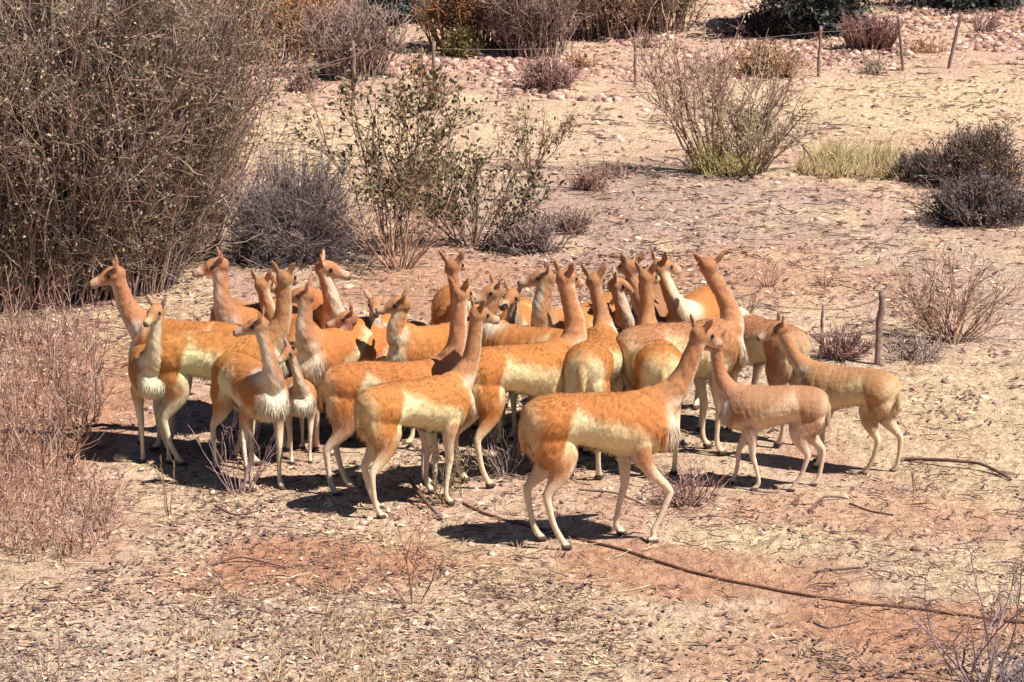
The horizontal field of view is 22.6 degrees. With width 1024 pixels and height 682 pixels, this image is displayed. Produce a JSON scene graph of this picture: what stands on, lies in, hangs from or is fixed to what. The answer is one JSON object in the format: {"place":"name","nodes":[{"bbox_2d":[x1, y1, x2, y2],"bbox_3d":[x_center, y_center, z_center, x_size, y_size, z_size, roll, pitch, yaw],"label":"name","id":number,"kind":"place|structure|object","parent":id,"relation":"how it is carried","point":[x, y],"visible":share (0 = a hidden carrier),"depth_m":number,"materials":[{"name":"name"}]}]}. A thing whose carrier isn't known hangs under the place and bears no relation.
{"place":"outdoors","nodes":[
{"label":"outdoors","id":0,"kind":"place"},
{"bbox_2d":[0,0,1023,681],"bbox_3d":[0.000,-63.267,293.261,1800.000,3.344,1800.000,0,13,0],"label":"ground","id":1,"kind":"structure","parent":0,"point":[790,608],"depth_m":14.15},
{"bbox_2d":[0,601,94,604],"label":"stick","id":2,"kind":"object","parent":1,"relation":"on","point":[49,603],"visible":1,"depth_m":11.93,"materials":[{"name":"brown wood"}]},
{"bbox_2d":[0,619,115,681],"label":"bare shrub","id":3,"kind":"object","parent":1,"relation":"on","point":[28,673],"visible":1,"depth_m":10.82,"materials":[{"name":"brown plant"}]},
{"bbox_2d":[0,256,129,479],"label":"dry weeds","id":4,"kind":"object","parent":1,"relation":"on","point":[15,429],"visible":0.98,"depth_m":15.38,"materials":[{"name":"brown plant"}]},
{"bbox_2d":[0,436,149,562],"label":"dry weeds","id":5,"kind":"object","parent":1,"relation":"on","point":[5,486],"visible":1,"depth_m":13.13,"materials":[{"name":"brown plant"}]},
{"bbox_2d":[75,423,134,428],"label":"fallen branch","id":6,"kind":"object","parent":1,"relation":"on","point":[108,425],"visible":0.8,"depth_m":15.00,"materials":[{"name":"brown wood"}]},
{"bbox_2d":[127,294,171,463],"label":"vicuna","id":7,"kind":"object","parent":1,"relation":"on","point":[144,369],"visible":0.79,"depth_m":14.18,"materials":[{"name":"orange"}]},
{"bbox_2d":[0,0,306,310],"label":"tall shrub","id":8,"kind":"object","parent":1,"relation":"on","point":[19,238],"visible":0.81,"depth_m":18.12,"materials":[{"name":"brown plant"}]},
{"bbox_2d":[155,451,178,516],"bbox_3d":[-1.798,0.754,13.318,0.136,0.381,0.067,0,13,0],"label":"bare sapling","id":9,"kind":"object","parent":1,"relation":"on","point":[163,483],"visible":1,"depth_m":13.33,"materials":[{"name":"brown plant"}]},
{"bbox_2d":[89,255,257,458],"bbox_3d":[-1.891,0.082,14.568,1.021,1.107,0.338,5,13,19],"label":"vicuna","id":10,"kind":"object","parent":1,"relation":"on","point":[133,313],"visible":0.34,"depth_m":14.53,"materials":[{"name":"orange"}]},
{"bbox_2d":[0,0,360,299],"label":"tall shrub","id":11,"kind":"object","parent":1,"relation":"on","point":[168,261],"visible":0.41,"depth_m":18.57,"materials":[{"name":"brown plant"}]},
{"bbox_2d":[142,260,298,465],"bbox_3d":[-1.632,0.121,14.305,0.894,1.150,0.343,-1,13,-3],"label":"vicuna","id":12,"kind":"object","parent":1,"relation":"on","point":[187,355],"visible":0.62,"depth_m":14.20,"materials":[{"name":"orange"}]},
{"bbox_2d":[188,416,277,495],"bbox_3d":[-1.436,0.593,13.714,0.412,0.518,0.430,-12,18,-44],"label":"twig bush","id":13,"kind":"object","parent":1,"relation":"on","point":[247,470],"visible":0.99,"depth_m":13.75,"materials":[{"name":"plant"}]},
{"bbox_2d":[175,1,307,262],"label":"tall shrub","id":14,"kind":"object","parent":1,"relation":"on","point":[216,219],"visible":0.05,"depth_m":20.12,"materials":[{"name":"brown plant"}]},
{"bbox_2d":[210,269,275,425],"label":"vicuna","id":15,"kind":"object","parent":1,"relation":"on","point":[264,286],"visible":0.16,"depth_m":14.81,"materials":[{"name":"orange"}]},
{"bbox_2d":[208,556,286,568],"bbox_3d":[-1.293,1.084,12.551,0.396,0.030,0.109,1,13,3],"label":"stick","id":16,"kind":"object","parent":1,"relation":"on","point":[224,560],"visible":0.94,"depth_m":12.57,"materials":[{"name":"brown wood"}]},
{"bbox_2d":[192,246,306,436],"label":"vicuna","id":17,"kind":"object","parent":1,"relation":"on","point":[227,309],"visible":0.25,"depth_m":14.65,"materials":[{"name":"orange"}]},
{"bbox_2d":[209,307,291,491],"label":"vicuna","id":18,"kind":"object","parent":1,"relation":"on","point":[251,388],"visible":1,"depth_m":13.71,"materials":[{"name":"orange"}]},
{"bbox_2d":[190,0,347,65],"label":"shrub","id":19,"kind":"object","parent":1,"relation":"on","point":[280,23],"visible":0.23,"depth_m":31.64,"materials":[{"name":"brown plant"}]},
{"bbox_2d":[270,275,320,451],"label":"vicuna","id":20,"kind":"object","parent":1,"relation":"on","point":[291,339],"visible":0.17,"depth_m":14.60,"materials":[{"name":"orange"}]},
{"bbox_2d":[201,110,391,275],"bbox_3d":[-1.793,-1.038,20.173,1.692,1.544,1.477,0,13,0],"label":"mound shrub","id":21,"kind":"object","parent":1,"relation":"on","point":[298,229],"visible":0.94,"depth_m":19.98,"materials":[{"name":"grey plant"}]},
{"bbox_2d":[277,337,316,464],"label":"vicuna","id":22,"kind":"object","parent":1,"relation":"on","point":[302,391],"visible":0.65,"depth_m":14.24,"materials":[{"name":"beige"}]},
{"bbox_2d":[281,61,333,93],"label":"twig bush","id":23,"kind":"object","parent":1,"relation":"on","point":[299,86],"visible":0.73,"depth_m":30.01,"materials":[{"name":"brown plant"}]},
{"bbox_2d":[279,0,376,47],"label":"shrub","id":24,"kind":"object","parent":1,"relation":"on","point":[350,1],"visible":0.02,"depth_m":33.95,"materials":[{"name":"brown plant"}]},
{"bbox_2d":[312,249,350,429],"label":"vicuna","id":25,"kind":"object","parent":1,"relation":"on","point":[327,305],"visible":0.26,"depth_m":14.80,"materials":[{"name":"orange"}]},
{"bbox_2d":[291,277,378,455],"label":"vicuna","id":26,"kind":"object","parent":1,"relation":"on","point":[319,351],"visible":0.57,"depth_m":14.37,"materials":[{"name":"orange"}]},
{"bbox_2d":[280,0,415,80],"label":"shrub","id":27,"kind":"object","parent":1,"relation":"on","point":[363,36],"visible":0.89,"depth_m":30.74,"materials":[{"name":"plant"}]},
{"bbox_2d":[325,301,427,445],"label":"vicuna","id":28,"kind":"object","parent":1,"relation":"on","point":[376,348],"visible":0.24,"depth_m":14.65,"materials":[{"name":"orange"}]},
{"bbox_2d":[363,288,406,328],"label":"vicuna","id":29,"kind":"object","parent":1,"relation":"on","point":[377,320],"visible":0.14,"depth_m":14.77,"materials":[{"name":"orange"}]},
{"bbox_2d":[285,23,488,256],"bbox_3d":[-0.771,-1.565,20.208,1.758,1.880,1.666,10,16,38],"label":"leafy shrub","id":30,"kind":"object","parent":1,"relation":"on","point":[413,183],"visible":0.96,"depth_m":20.28,"materials":[{"name":"green plant"}]},
{"bbox_2d":[352,0,433,24],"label":"shrub","id":31,"kind":"object","parent":1,"relation":"on","point":[404,4],"visible":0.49,"depth_m":35.78,"materials":[{"name":"brown plant"}]},
{"bbox_2d":[316,276,475,495],"bbox_3d":[-0.617,0.237,13.737,0.882,1.179,0.304,-2,13,-7],"label":"vicuna","id":32,"kind":"object","parent":1,"relation":"on","point":[341,385],"visible":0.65,"depth_m":13.65,"materials":[{"name":"orange"}]},
{"bbox_2d":[326,183,467,269],"bbox_3d":[-0.884,-0.863,19.828,1.127,0.681,0.797,-2,13,-8],"label":"twig bush","id":33,"kind":"object","parent":1,"relation":"on","point":[394,265],"visible":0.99,"depth_m":19.87,"materials":[{"name":"plant"}]},
{"bbox_2d":[358,509,458,604],"bbox_3d":[-0.478,1.017,11.861,0.474,0.492,0.143,0,13,0],"label":"bare sapling","id":34,"kind":"object","parent":1,"relation":"on","point":[407,569],"visible":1,"depth_m":11.88,"materials":[{"name":"brown plant"}]},
{"bbox_2d":[399,54,437,76],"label":"brush tuft","id":35,"kind":"object","parent":1,"relation":"on","point":[413,68],"visible":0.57,"depth_m":30.94,"materials":[{"name":"beige plant"}]},
{"bbox_2d":[408,477,442,520],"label":"fallen branch","id":36,"kind":"object","parent":1,"relation":"on","point":[420,494],"visible":0.98,"depth_m":13.51,"materials":[{"name":"brown wood"}]},
{"bbox_2d":[352,296,499,518],"bbox_3d":[-0.451,0.336,13.449,0.907,1.095,0.317,-9,15,-35],"label":"vicuna","id":37,"kind":"object","parent":1,"relation":"on","point":[430,406],"visible":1,"depth_m":13.34,"materials":[{"name":"orange"}]},
{"bbox_2d":[408,70,458,109],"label":"twig bush","id":38,"kind":"object","parent":1,"relation":"on","point":[438,91],"visible":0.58,"depth_m":28.40,"materials":[{"name":"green plant"}]},
{"bbox_2d":[375,286,505,451],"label":"vicuna","id":39,"kind":"object","parent":1,"relation":"on","point":[408,342],"visible":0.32,"depth_m":14.48,"materials":[{"name":"orange"}]},
{"bbox_2d":[427,441,478,503],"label":"green weed","id":40,"kind":"object","parent":1,"relation":"on","point":[456,451],"visible":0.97,"depth_m":13.58,"materials":[{"name":"brown plant"}]},
{"bbox_2d":[431,249,479,428],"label":"vicuna","id":41,"kind":"object","parent":1,"relation":"on","point":[441,305],"visible":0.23,"depth_m":14.89,"materials":[{"name":"orange"}]},
{"bbox_2d":[399,0,512,50],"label":"shrub","id":42,"kind":"object","parent":1,"relation":"on","point":[446,14],"visible":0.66,"depth_m":33.37,"materials":[{"name":"brown plant"}]},
{"bbox_2d":[436,21,488,58],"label":"shrub","id":43,"kind":"object","parent":1,"relation":"on","point":[458,43],"visible":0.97,"depth_m":32.97,"materials":[{"name":"green plant"}]},
{"bbox_2d":[366,115,574,247],"bbox_3d":[-0.341,-1.276,20.754,1.445,1.085,1.255,7,14,29],"label":"leafy shrub","id":44,"kind":"object","parent":1,"relation":"on","point":[471,187],"visible":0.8,"depth_m":20.76,"materials":[{"name":"green plant"}]},
{"bbox_2d":[463,423,526,476],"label":"twig bush","id":45,"kind":"object","parent":1,"relation":"on","point":[497,470],"visible":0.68,"depth_m":14.13,"materials":[{"name":"plant"}]},
{"bbox_2d":[0,1,1023,681],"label":"dead twigs","id":46,"kind":"object","parent":1,"relation":"on","point":[498,571],"visible":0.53,"depth_m":13.11,"materials":[{"name":"brown plant"}]},
{"bbox_2d":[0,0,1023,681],"bbox_3d":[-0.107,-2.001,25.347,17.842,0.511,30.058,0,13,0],"label":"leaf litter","id":47,"kind":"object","parent":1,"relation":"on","point":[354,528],"visible":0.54,"depth_m":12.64,"materials":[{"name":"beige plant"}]},
{"bbox_2d":[0,0,1023,681],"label":"dry straw","id":48,"kind":"object","parent":1,"relation":"on","point":[586,670],"visible":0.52,"depth_m":13.30,"materials":[{"name":"beige plant"}]},
{"bbox_2d":[0,13,1023,681],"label":"stones","id":49,"kind":"object","parent":1,"relation":"on","point":[490,553],"visible":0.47,"depth_m":13.84,"materials":[{"name":"beige stone"}]},
{"bbox_2d":[499,279,532,429],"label":"vicuna","id":50,"kind":"object","parent":1,"relation":"on","point":[515,307],"visible":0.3,"depth_m":14.80,"materials":[{"name":"orange"}]},
{"bbox_2d":[454,259,586,487],"bbox_3d":[0.057,0.173,13.955,0.867,1.191,0.327,-7,14,-27],"label":"vicuna","id":51,"kind":"object","parent":1,"relation":"on","point":[533,370],"visible":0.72,"depth_m":13.85,"materials":[{"name":"orange"}]},
{"bbox_2d":[471,206,577,258],"bbox_3d":[0.081,-0.781,20.661,0.960,0.634,0.722,0,13,0],"label":"brush pile","id":52,"kind":"object","parent":1,"relation":"on","point":[525,240],"visible":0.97,"depth_m":20.61,"materials":[{"name":"grey plant"}]},
{"bbox_2d":[474,273,582,450],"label":"vicuna","id":53,"kind":"object","parent":1,"relation":"on","point":[502,332],"visible":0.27,"depth_m":14.62,"materials":[{"name":"orange"}]},
{"bbox_2d":[470,0,598,58],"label":"shrub","id":54,"kind":"object","parent":1,"relation":"on","point":[522,22],"visible":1,"depth_m":32.88,"materials":[{"name":"brown plant"}]},
{"bbox_2d":[490,94,584,168],"bbox_3d":[0.234,-1.992,24.618,0.934,0.771,1.118,0,13,0],"label":"leafy shrub","id":55,"kind":"object","parent":1,"relation":"on","point":[565,123],"visible":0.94,"depth_m":24.73,"materials":[{"name":"green plant"}]},
{"bbox_2d":[501,41,590,93],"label":"shrub","id":56,"kind":"object","parent":1,"relation":"on","point":[551,79],"visible":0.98,"depth_m":29.69,"materials":[{"name":"brown plant"}]},
{"bbox_2d":[527,204,599,239],"bbox_3d":[0.434,-0.965,21.564,0.600,0.401,0.590,-5,14,-22],"label":"brush pile","id":57,"kind":"object","parent":1,"relation":"on","point":[573,223],"visible":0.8,"depth_m":21.47,"materials":[{"name":"plant"}]},
{"bbox_2d":[517,260,614,328],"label":"vicuna","id":58,"kind":"object","parent":1,"relation":"on","point":[543,312],"visible":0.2,"depth_m":14.59,"materials":[{"name":"orange"}]},
{"bbox_2d":[565,45,602,68],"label":"brush tuft","id":59,"kind":"object","parent":1,"relation":"on","point":[577,61],"visible":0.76,"depth_m":32.00,"materials":[{"name":"beige plant"}]},
{"bbox_2d":[567,159,613,192],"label":"twig bush","id":60,"kind":"object","parent":1,"relation":"on","point":[587,180],"visible":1,"depth_m":23.57,"materials":[{"name":"brown plant"}]},
{"bbox_2d":[563,264,623,478],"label":"vicuna","id":61,"kind":"object","parent":1,"relation":"on","point":[593,362],"visible":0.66,"depth_m":13.98,"materials":[{"name":"orange"}]},
{"bbox_2d":[551,0,657,41],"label":"shrub","id":62,"kind":"object","parent":1,"relation":"on","point":[605,12],"visible":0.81,"depth_m":34.59,"materials":[{"name":"brown plant"}]},
{"bbox_2d":[574,156,640,181],"bbox_3d":[0.888,-1.591,24.283,0.544,0.300,0.816,9,16,36],"label":"brush pile","id":63,"kind":"object","parent":1,"relation":"on","point":[618,173],"visible":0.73,"depth_m":24.32,"materials":[{"name":"brown plant"}]},
{"bbox_2d":[590,266,636,329],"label":"vicuna","id":64,"kind":"object","parent":1,"relation":"on","point":[622,315],"visible":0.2,"depth_m":14.79,"materials":[{"name":"beige"}]},
{"bbox_2d":[209,0,1023,101],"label":"slope rubble","id":65,"kind":"object","parent":1,"relation":"on","point":[495,64],"visible":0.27,"depth_m":33.20,"materials":[{"name":"stone"}]},
{"bbox_2d":[517,313,721,549],"bbox_3d":[0.542,0.448,12.812,1.070,1.155,0.345,-3,13,-12],"label":"vicuna","id":66,"kind":"object","parent":1,"relation":"on","point":[639,428],"visible":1,"depth_m":12.70,"materials":[{"name":"orange"}]},
{"bbox_2d":[231,13,1023,100],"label":"wire fence","id":67,"kind":"object","parent":1,"relation":"on","point":[901,46],"visible":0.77,"depth_m":31.16,"materials":[{"name":"brown wood"}]},
{"bbox_2d":[616,250,667,322],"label":"vicuna","id":68,"kind":"object","parent":1,"relation":"on","point":[626,268],"visible":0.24,"depth_m":14.81,"materials":[{"name":"orange"}]},
{"bbox_2d":[632,22,660,48],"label":"brush tuft","id":69,"kind":"object","parent":1,"relation":"on","point":[646,43],"visible":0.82,"depth_m":33.91,"materials":[{"name":"plant"}]},
{"bbox_2d":[270,290,1023,364],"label":"wire fence","id":70,"kind":"object","parent":1,"relation":"on","point":[880,314],"visible":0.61,"depth_m":16.70,"materials":[{"name":"brown wood"}]},
{"bbox_2d":[631,261,681,474],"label":"vicuna","id":71,"kind":"object","parent":1,"relation":"on","point":[656,361],"visible":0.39,"depth_m":14.05,"materials":[{"name":"orange"}]},
{"bbox_2d":[610,0,709,35],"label":"shrub","id":72,"kind":"object","parent":1,"relation":"on","point":[656,21],"visible":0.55,"depth_m":35.04,"materials":[{"name":"brown plant"}]},
{"bbox_2d":[616,251,748,454],"bbox_3d":[0.933,0.083,14.442,0.855,1.154,0.409,-6,14,-23],"label":"vicuna","id":73,"kind":"object","parent":1,"relation":"on","point":[631,340],"visible":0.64,"depth_m":14.41,"materials":[{"name":"orange"}]},
{"bbox_2d":[632,453,735,508],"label":"twig bush","id":74,"kind":"object","parent":1,"relation":"on","point":[690,494],"visible":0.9,"depth_m":13.54,"materials":[{"name":"brown plant"}]},
{"bbox_2d":[651,249,728,431],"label":"vicuna","id":75,"kind":"object","parent":1,"relation":"on","point":[699,303],"visible":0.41,"depth_m":14.79,"materials":[{"name":"orange"}]},
{"bbox_2d":[609,2,818,171],"bbox_3d":[2.014,-2.442,24.545,1.595,1.681,2.066,9,15,35],"label":"bare shrub","id":76,"kind":"object","parent":1,"relation":"on","point":[714,93],"visible":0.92,"depth_m":24.45,"materials":[{"name":"brown plant"}]},
{"bbox_2d":[671,125,756,176],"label":"grass clump","id":77,"kind":"object","parent":1,"relation":"on","point":[705,168],"visible":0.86,"depth_m":24.44,"materials":[{"name":"green plant"}]},
{"bbox_2d":[703,142,761,176],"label":"grass clump","id":78,"kind":"object","parent":1,"relation":"on","point":[740,171],"visible":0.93,"depth_m":24.34,"materials":[{"name":"green plant"}]},
{"bbox_2d":[462,502,1023,623],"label":"rope","id":79,"kind":"object","parent":1,"relation":"on","point":[717,577],"visible":0.92,"depth_m":12.27,"materials":[{"name":"brown fabric"}]},
{"bbox_2d":[684,75,823,177],"bbox_3d":[2.287,-2.045,24.395,1.353,0.962,1.467,6,14,26],"label":"bare shrub","id":80,"kind":"object","parent":1,"relation":"on","point":[769,150],"visible":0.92,"depth_m":24.34,"materials":[{"name":"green plant"}]},
{"bbox_2d":[714,36,815,79],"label":"shrub","id":81,"kind":"object","parent":1,"relation":"on","point":[785,69],"visible":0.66,"depth_m":31.24,"materials":[{"name":"brown plant"}]},
{"bbox_2d":[703,328,830,491],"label":"vicuna","id":82,"kind":"object","parent":1,"relation":"on","point":[750,412],"visible":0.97,"depth_m":13.73,"materials":[{"name":"orange"}]},
{"bbox_2d":[747,255,787,286],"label":"twig bush","id":83,"kind":"object","parent":1,"relation":"on","point":[767,283],"visible":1,"depth_m":19.19,"materials":[{"name":"brown plant"}]},
{"bbox_2d":[714,3,822,38],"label":"dark shrub","id":84,"kind":"object","parent":1,"relation":"on","point":[752,24],"visible":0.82,"depth_m":34.57,"materials":[{"name":"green plant"}]},
{"bbox_2d":[726,307,811,446],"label":"vicuna","id":85,"kind":"object","parent":1,"relation":"on","point":[769,355],"visible":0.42,"depth_m":14.67,"materials":[{"name":"orange"}]},
{"bbox_2d":[753,129,831,169],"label":"arched branch","id":86,"kind":"object","parent":1,"relation":"on","point":[804,148],"visible":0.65,"depth_m":24.53,"materials":[{"name":"brown plant"}]},
{"bbox_2d":[745,0,882,38],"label":"evergreen tree","id":87,"kind":"object","parent":1,"relation":"on","point":[827,12],"visible":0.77,"depth_m":34.44,"materials":[{"name":"green plant"}]},
{"bbox_2d":[756,310,903,474],"bbox_3d":[1.784,0.285,14.227,0.827,0.866,0.290,7,14,29],"label":"vicuna","id":88,"kind":"object","parent":1,"relation":"on","point":[874,395],"visible":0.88,"depth_m":14.09,"materials":[{"name":"orange"}]},
{"bbox_2d":[809,322,885,359],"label":"twig bush","id":89,"kind":"object","parent":1,"relation":"on","point":[846,351],"visible":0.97,"depth_m":16.82,"materials":[{"name":"brown plant"}]},
{"bbox_2d":[786,152,916,181],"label":"grass clump","id":90,"kind":"object","parent":1,"relation":"on","point":[880,170],"visible":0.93,"depth_m":24.35,"materials":[{"name":"yellow plant"}]},
{"bbox_2d":[801,128,925,172],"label":"grass clump","id":91,"kind":"object","parent":1,"relation":"on","point":[838,152],"visible":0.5,"depth_m":24.71,"materials":[{"name":"green plant"}]},
{"bbox_2d":[830,8,909,51],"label":"shrub","id":92,"kind":"object","parent":1,"relation":"on","point":[879,37],"visible":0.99,"depth_m":33.32,"materials":[{"name":"brown plant"}]},
{"bbox_2d":[855,49,888,74],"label":"brush tuft","id":93,"kind":"object","parent":1,"relation":"on","point":[868,68],"visible":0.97,"depth_m":31.61,"materials":[{"name":"beige plant"}]},
{"bbox_2d":[885,146,941,181],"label":"dark shrub","id":94,"kind":"object","parent":1,"relation":"on","point":[904,163],"visible":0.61,"depth_m":24.24,"materials":[{"name":"grey plant"}]},
{"bbox_2d":[881,320,955,366],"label":"twig bush","id":95,"kind":"object","parent":1,"relation":"on","point":[923,357],"visible":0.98,"depth_m":16.83,"materials":[{"name":"brown plant"}]},
{"bbox_2d":[905,33,944,53],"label":"brush tuft","id":96,"kind":"object","parent":1,"relation":"on","point":[923,42],"visible":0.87,"depth_m":33.28,"materials":[{"name":"beige plant"}]},
{"bbox_2d":[879,513,1023,681],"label":"bare shrub","id":97,"kind":"object","parent":1,"relation":"on","point":[980,654],"visible":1,"depth_m":10.83,"materials":[{"name":"grey plant"}]},
{"bbox_2d":[879,0,1023,13],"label":"evergreen tree","id":98,"kind":"object","parent":1,"relation":"on","point":[1012,4],"visible":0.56,"depth_m":38.04,"materials":[{"name":"green plant"}]},
{"bbox_2d":[885,243,1023,349],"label":"twig bush","id":99,"kind":"object","parent":1,"relation":"on","point":[932,309],"visible":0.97,"depth_m":17.28,"materials":[{"name":"plant"}]},
{"bbox_2d":[904,457,1011,480],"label":"fallen branch","id":100,"kind":"object","parent":1,"relation":"on","point":[958,461],"visible":1,"depth_m":14.27,"materials":[{"name":"brown wood"}]},
{"bbox_2d":[899,162,1023,229],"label":"dark shrub","id":101,"kind":"object","parent":1,"relation":"on","point":[981,200],"visible":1,"depth_m":21.92,"materials":[{"name":"grey plant"}]},
{"bbox_2d":[899,112,1023,188],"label":"dark shrub","id":102,"kind":"object","parent":1,"relation":"on","point":[975,149],"visible":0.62,"depth_m":23.82,"materials":[{"name":"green plant"}]},
{"bbox_2d":[955,7,1012,31],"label":"brush tuft","id":103,"kind":"object","parent":1,"relation":"on","point":[993,25],"visible":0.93,"depth_m":35.35,"materials":[{"name":"plant"}]},
{"bbox_2d":[988,650,1023,681],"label":"bare shrub","id":104,"kind":"object","parent":1,"relation":"on","point":[1020,677],"visible":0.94,"depth_m":10.89,"materials":[{"name":"grey plant"}]},
{"bbox_2d":[0,0,1023,681],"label":"dry grass","id":105,"kind":"structure","parent":0,"point":[342,616],"depth_m":11.88,"materials":[{"name":"beige plant"}]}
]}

